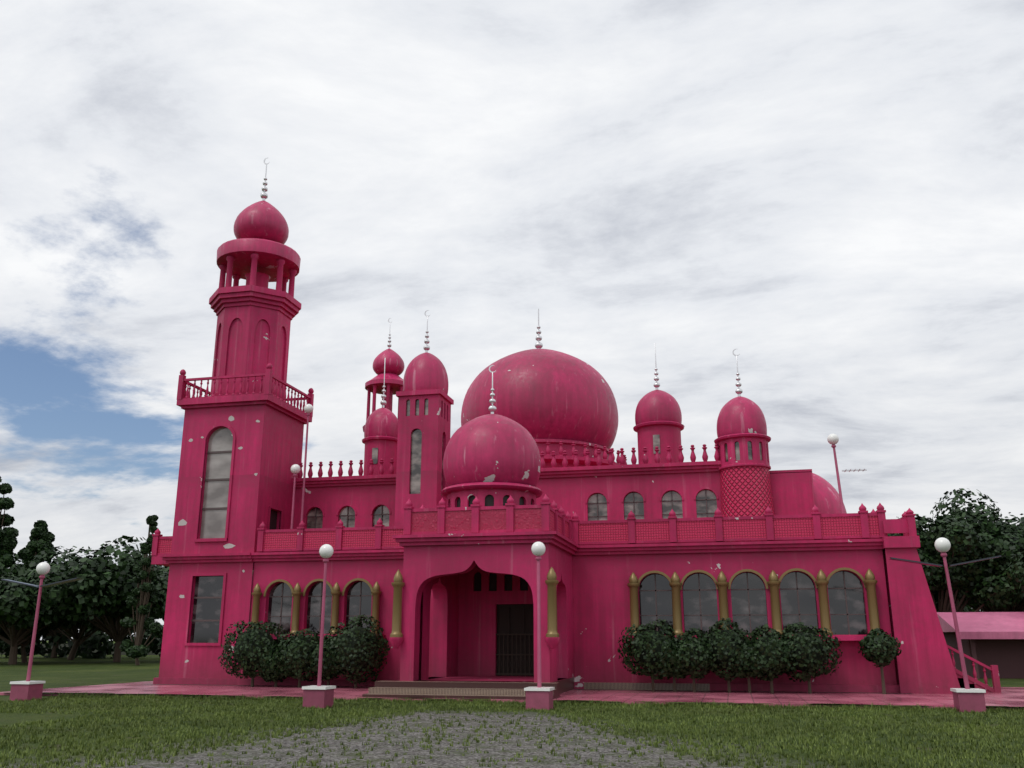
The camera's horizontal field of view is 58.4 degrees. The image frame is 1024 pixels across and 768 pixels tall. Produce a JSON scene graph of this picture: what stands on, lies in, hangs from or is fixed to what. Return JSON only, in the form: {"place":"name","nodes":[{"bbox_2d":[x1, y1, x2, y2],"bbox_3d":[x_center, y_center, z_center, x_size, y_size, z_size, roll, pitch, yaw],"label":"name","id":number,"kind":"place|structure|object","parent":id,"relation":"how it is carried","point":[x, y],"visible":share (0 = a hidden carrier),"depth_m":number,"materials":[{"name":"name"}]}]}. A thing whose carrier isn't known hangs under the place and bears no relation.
{"place":"outdoors","nodes":[
{"label":"outdoors","id":0,"kind":"place"},
{"bbox_2d":[0,643,160,654],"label":"boundary wall","id":1,"kind":"structure","parent":0,"point":[122,652],"depth_m":90.45,"materials":[{"name":"grey concrete"}]},
{"bbox_2d":[200,427,232,538],"bbox_3d":[-10.233,3.426,31.967,1.060,3.910,0.001,-4,-16,13],"label":"window","id":2,"kind":"structure","parent":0,"point":[213,522],"depth_m":31.95,"materials":[{"name":"grey glass"}]},
{"bbox_2d":[0,641,1023,767],"bbox_3d":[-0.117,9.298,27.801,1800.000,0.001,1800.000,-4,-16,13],"label":"ground","id":3,"kind":"structure","parent":0,"point":[57,672],"depth_m":14.21,"materials":[{"name":"green plant"}]},
{"bbox_2d":[0,476,18,577],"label":"tall tree","id":4,"kind":"object","parent":3,"relation":"on","point":[8,540],"visible":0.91,"depth_m":61.60,"materials":[{"name":"green plant"}]},
{"bbox_2d":[0,520,63,662],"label":"pine tree","id":5,"kind":"object","parent":3,"relation":"on","point":[41,537],"visible":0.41,"depth_m":62.00,"materials":[{"name":"green plant"}]},
{"bbox_2d":[1,562,81,700],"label":"lamp post","id":6,"kind":"object","parent":3,"relation":"on","point":[28,689],"visible":1,"depth_m":23.60,"materials":[{"name":"pink"}]},
{"bbox_2d":[0,568,87,664],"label":"broad tree","id":7,"kind":"object","parent":3,"relation":"on","point":[18,603],"visible":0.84,"depth_m":55.33,"materials":[{"name":"green plant"}]},
{"bbox_2d":[3,546,108,657],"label":"broad tree","id":8,"kind":"object","parent":3,"relation":"on","point":[8,572],"depth_m":76.11,"materials":[{"name":"green plant"}]},
{"bbox_2d":[0,621,163,658],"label":"hedge undergrowth","id":9,"kind":"object","parent":3,"relation":"on","point":[96,640],"visible":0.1,"depth_m":75.00,"materials":[{"name":"green plant"}]},
{"bbox_2d":[15,535,168,661],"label":"broad tree","id":10,"kind":"object","parent":3,"relation":"on","point":[105,585],"visible":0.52,"depth_m":58.64,"materials":[{"name":"green plant"}]},
{"bbox_2d":[57,614,132,659],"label":"broad tree","id":11,"kind":"object","parent":3,"relation":"on","point":[76,636],"depth_m":68.00,"materials":[{"name":"green plant"}]},
{"bbox_2d":[119,515,163,664],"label":"thin tree","id":12,"kind":"object","parent":3,"relation":"on","point":[140,622],"visible":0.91,"depth_m":55.13,"materials":[{"name":"green plant"}]},
{"bbox_2d":[302,544,335,707],"bbox_3d":[-4.432,5.608,21.425,0.580,3.690,0.580,-4,-16,13],"label":"lamp post","id":13,"kind":"object","parent":3,"relation":"on","point":[320,695],"visible":1,"depth_m":21.06,"materials":[{"name":"pink"}]},
{"bbox_2d":[0,712,1023,767],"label":"grass tufts","id":14,"kind":"object","parent":3,"relation":"on","point":[619,729],"visible":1,"depth_m":13.71,"materials":[{"name":"green plant"}]},
{"bbox_2d":[0,694,1023,733],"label":"grass tufts","id":15,"kind":"object","parent":3,"relation":"on","point":[622,718],"visible":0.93,"depth_m":19.19,"materials":[{"name":"green plant"}]},
{"bbox_2d":[0,681,1023,710],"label":"paving apron","id":16,"kind":"object","parent":3,"relation":"on","point":[1011,696],"visible":0.44,"depth_m":24.12,"materials":[{"name":"pink concrete"}]},
{"bbox_2d":[218,620,288,686],"bbox_3d":[-8.125,8.502,28.914,2.127,2.031,2.093,-4,-16,13],"label":"shrub","id":17,"kind":"object","parent":16,"relation":"on","point":[251,646],"visible":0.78,"depth_m":28.44,"materials":[{"name":"green plant"}]},
{"bbox_2d":[258,643,291,686],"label":"shrub","id":18,"kind":"object","parent":16,"relation":"on","point":[274,676],"visible":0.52,"depth_m":28.21,"materials":[{"name":"green plant"}]},
{"bbox_2d":[273,629,319,686],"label":"shrub","id":19,"kind":"object","parent":16,"relation":"on","point":[297,652],"visible":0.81,"depth_m":28.00,"materials":[{"name":"green plant"}]},
{"bbox_2d":[309,634,344,685],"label":"shrub","id":20,"kind":"object","parent":16,"relation":"on","point":[328,673],"visible":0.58,"depth_m":27.72,"materials":[{"name":"green plant"}]},
{"bbox_2d":[323,614,389,687],"bbox_3d":[-4.725,8.231,28.234,2.245,2.190,2.121,13,-20,-39],"label":"shrub","id":21,"kind":"object","parent":16,"relation":"on","point":[356,647],"visible":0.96,"depth_m":27.72,"materials":[{"name":"green plant"}]},
{"bbox_2d":[6,692,1023,707],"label":"creeping grass","id":22,"kind":"structure","parent":16,"relation":"on","point":[553,700],"depth_m":21.74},
{"bbox_2d":[149,684,911,693],"bbox_3d":[-0.588,9.157,27.570,23.600,0.001,0.380,-4,-16,13],"label":"paving dirt line","id":23,"kind":"object","parent":16,"relation":"on","point":[572,689],"visible":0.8,"depth_m":26.40,"materials":[{"name":"red"}]},
{"bbox_2d":[618,619,678,691],"bbox_3d":[3.942,7.771,26.247,1.825,2.010,1.939,-4,-16,13],"label":"shrub","id":24,"kind":"object","parent":16,"relation":"on","point":[648,648],"visible":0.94,"depth_m":25.83,"materials":[{"name":"green plant"}]},
{"bbox_2d":[657,644,688,691],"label":"shrub","id":25,"kind":"object","parent":16,"relation":"on","point":[677,673],"visible":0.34,"depth_m":25.69,"materials":[{"name":"green plant"}]},
{"bbox_2d":[666,628,713,691],"bbox_3d":[5.117,7.786,25.842,1.474,1.763,1.517,8,-18,-27],"label":"shrub","id":26,"kind":"object","parent":16,"relation":"on","point":[692,649],"visible":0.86,"depth_m":25.46,"materials":[{"name":"green plant"}]},
{"bbox_2d":[697,618,756,692],"bbox_3d":[6.051,7.627,25.786,1.664,2.039,1.685,10,-18,-31],"label":"shrub","id":27,"kind":"object","parent":16,"relation":"on","point":[721,645],"visible":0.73,"depth_m":25.36,"materials":[{"name":"green plant"}]},
{"bbox_2d":[730,640,765,692],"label":"shrub","id":28,"kind":"object","parent":16,"relation":"on","point":[748,667],"visible":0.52,"depth_m":25.12,"materials":[{"name":"green plant"}]},
{"bbox_2d":[746,624,796,692],"bbox_3d":[7.138,7.619,25.438,1.562,1.867,1.573,8,-17,-27],"label":"shrub","id":29,"kind":"object","parent":16,"relation":"on","point":[771,646],"visible":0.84,"depth_m":25.00,"materials":[{"name":"green plant"}]},
{"bbox_2d":[781,622,842,693],"bbox_3d":[8.215,7.547,25.278,1.766,1.920,1.833,-4,-16,13],"label":"shrub","id":30,"kind":"object","parent":16,"relation":"on","point":[811,649],"visible":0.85,"depth_m":24.89,"materials":[{"name":"green plant"}]},
{"bbox_2d":[858,628,901,693],"bbox_3d":[10.016,7.529,24.896,1.035,1.751,1.024,9,-18,-30],"label":"topiary shrub","id":31,"kind":"object","parent":16,"relation":"on","point":[880,648],"visible":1,"depth_m":24.75,"materials":[{"name":"green plant"}]},
{"bbox_2d":[362,677,709,699],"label":"steps","id":32,"kind":"structure","parent":3,"relation":"on","point":[450,689],"depth_m":23.70,"materials":[{"name":"concrete"}]},
{"bbox_2d":[524,542,554,709],"bbox_3d":[0.614,5.449,20.857,0.580,3.690,0.580,-4,-16,13],"label":"lamp post","id":33,"kind":"object","parent":3,"relation":"on","point":[539,696],"visible":0.99,"depth_m":20.51,"materials":[{"name":"pink"}]},
{"bbox_2d":[58,691,1023,711],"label":"pavement edge","id":34,"kind":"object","parent":3,"relation":"on","point":[802,706],"depth_m":21.61,"materials":[{"name":"pink concrete"}]},
{"bbox_2d":[151,285,992,692],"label":"mosque walls","id":35,"kind":"structure","parent":3,"relation":"on","point":[449,623],"depth_m":29.93,"materials":[{"name":"pink paint"}]},
{"bbox_2d":[178,416,259,662],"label":"peeling paint patches","id":36,"kind":"object","parent":35,"relation":"on","point":[182,522],"visible":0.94,"depth_m":31.66,"materials":[{"name":"grey paint"}]},
{"bbox_2d":[290,464,299,528],"bbox_3d":[-7.492,4.235,31.352,0.340,3.020,0.340,-4,-16,13],"label":"terrace lamp","id":37,"kind":"object","parent":35,"relation":"on","point":[295,469],"visible":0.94,"depth_m":31.55,"materials":[{"name":"pink metal"}]},
{"bbox_2d":[300,404,312,521],"bbox_3d":[-7.212,3.227,31.831,0.340,5.220,0.340,-4,-16,13],"label":"terrace lamp","id":38,"kind":"object","parent":35,"relation":"on","point":[308,409],"visible":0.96,"depth_m":32.02,"materials":[{"name":"pink metal"}]},
{"bbox_2d":[269,495,531,590],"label":"dark openings","id":39,"kind":"object","parent":35,"relation":"in","point":[489,500],"visible":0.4,"depth_m":28.78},
{"bbox_2d":[497,604,533,675],"bbox_3d":[0.459,7.882,28.250,1.900,2.130,0.120,-4,-16,13],"label":"mosque door","id":40,"kind":"structure","parent":35,"relation":"in","point":[515,618],"depth_m":28.32,"materials":[{"name":"black metal"}]},
{"bbox_2d":[496,633,533,675],"bbox_3d":[0.407,8.268,27.997,1.940,1.250,0.035,-4,-16,13],"label":"door gate","id":41,"kind":"structure","parent":40,"relation":"attached to","point":[512,654],"depth_m":28.03,"materials":[{"name":"black metal"}]},
{"bbox_2d":[158,508,879,552],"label":"mosque balustrade panels","id":42,"kind":"object","parent":35,"relation":"on","point":[524,518],"visible":0.67,"depth_m":27.40,"materials":[{"name":"pink paint"}]},
{"bbox_2d":[191,450,865,634],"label":"window panes","id":43,"kind":"structure","parent":35,"relation":"attached to","point":[597,516],"depth_m":29.88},
{"bbox_2d":[216,200,846,539],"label":"domes","id":44,"kind":"structure","parent":35,"relation":"on","point":[541,396],"depth_m":35.00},
{"bbox_2d":[260,158,742,413],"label":"finials","id":45,"kind":"object","parent":44,"relation":"on","point":[538,345],"visible":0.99,"depth_m":34.68,"materials":[{"name":"metal"}]},
{"bbox_2d":[307,399,761,528],"bbox_3d":[0.445,2.981,32.038,16.344,4.545,2.779,-2,-16,6],"label":"mosque glass","id":46,"kind":"object","parent":35,"relation":"in","point":[415,474],"visible":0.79,"depth_m":31.27,"materials":[{"name":"grey glass"}]},
{"bbox_2d":[251,567,879,636],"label":"columns","id":47,"kind":"structure","parent":35,"relation":"attached to","point":[722,584],"depth_m":26.79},
{"bbox_2d":[720,466,774,541],"bbox_3d":[7.770,4.143,30.276,1.800,2.620,1.800,-4,-16,13],"label":"mosque lattice turret","id":48,"kind":"object","parent":35,"relation":"on","point":[746,491],"visible":0.65,"depth_m":29.76,"materials":[{"name":"pink paint"}]},
{"bbox_2d":[827,434,844,512],"bbox_3d":[9.783,3.069,27.536,0.340,3.220,0.340,-4,-16,13],"label":"terrace lamp","id":49,"kind":"object","parent":35,"relation":"on","point":[833,439],"visible":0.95,"depth_m":27.71,"materials":[{"name":"pink metal"}]},
{"bbox_2d":[842,468,866,471],"bbox_3d":[10.290,2.595,27.547,0.700,0.040,0.400,-4,-16,13],"label":"antenna","id":50,"kind":"object","parent":35,"relation":"attached to","point":[864,469],"visible":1,"depth_m":27.51,"materials":[{"name":"silver metal"}]},
{"bbox_2d":[947,645,1001,692],"bbox_3d":[12.597,7.848,25.819,1.950,1.730,0.160,-4,-16,13],"label":"stair railing","id":51,"kind":"object","parent":35,"relation":"attached to","point":[994,670],"visible":0.55,"depth_m":25.56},
{"bbox_2d":[933,592,947,610],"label":"tree","id":52,"kind":"object","parent":3,"relation":"on","point":[936,598],"visible":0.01,"depth_m":53.64,"materials":[{"name":"green plant"}]},
{"bbox_2d":[889,538,1000,711],"bbox_3d":[9.741,5.272,20.274,2.300,3.720,0.580,-4,-16,13],"label":"lamp post","id":53,"kind":"object","parent":3,"relation":"on","point":[968,698],"visible":1,"depth_m":20.03,"materials":[{"name":"pink"}]},
{"bbox_2d":[888,512,1023,632],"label":"tree","id":54,"kind":"object","parent":3,"relation":"on","point":[984,582],"visible":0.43,"depth_m":43.65,"materials":[{"name":"green plant"}]},
{"bbox_2d":[901,488,1023,611],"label":"tree","id":55,"kind":"object","parent":3,"relation":"on","point":[993,522],"visible":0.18,"depth_m":45.41,"materials":[{"name":"green plant"}]},
{"bbox_2d":[937,612,1023,638],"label":"shed roof","id":56,"kind":"structure","parent":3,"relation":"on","point":[990,625],"depth_m":37.22,"materials":[{"name":"pink metal"}]},
{"bbox_2d":[937,598,1023,611],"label":"bush","id":57,"kind":"object","parent":3,"relation":"on","point":[967,608],"visible":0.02,"depth_m":85.77,"materials":[{"name":"green plant"}]},
{"bbox_2d":[943,632,1023,678],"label":"shed walls","id":58,"kind":"structure","parent":3,"relation":"on","point":[1006,656],"depth_m":36.56,"materials":[{"name":"grey"}]},
{"bbox_2d":[1005,546,1023,598],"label":"tree","id":59,"kind":"object","parent":3,"relation":"on","point":[1018,582],"visible":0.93,"depth_m":39.49,"materials":[{"name":"green plant"}]},
{"bbox_2d":[0,0,1023,640],"label":"sky","id":60,"kind":"structure","parent":0,"point":[828,194],"materials":[{"name":"white"}]},
{"bbox_2d":[190,571,867,642],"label":"windows","id":61,"kind":"structure","parent":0,"point":[206,609],"depth_m":27.46,"materials":[{"name":"grey glass"}]},
{"bbox_2d":[154,253,913,648],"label":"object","id":62,"kind":"structure","parent":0,"point":[668,449],"depth_m":33.67,"materials":[{"name":"pink paint"}]},
{"bbox_2d":[883,548,959,693],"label":"buttress","id":63,"kind":"structure","parent":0,"point":[923,662],"depth_m":25.41,"materials":[{"name":"pink paint"}]}
]}

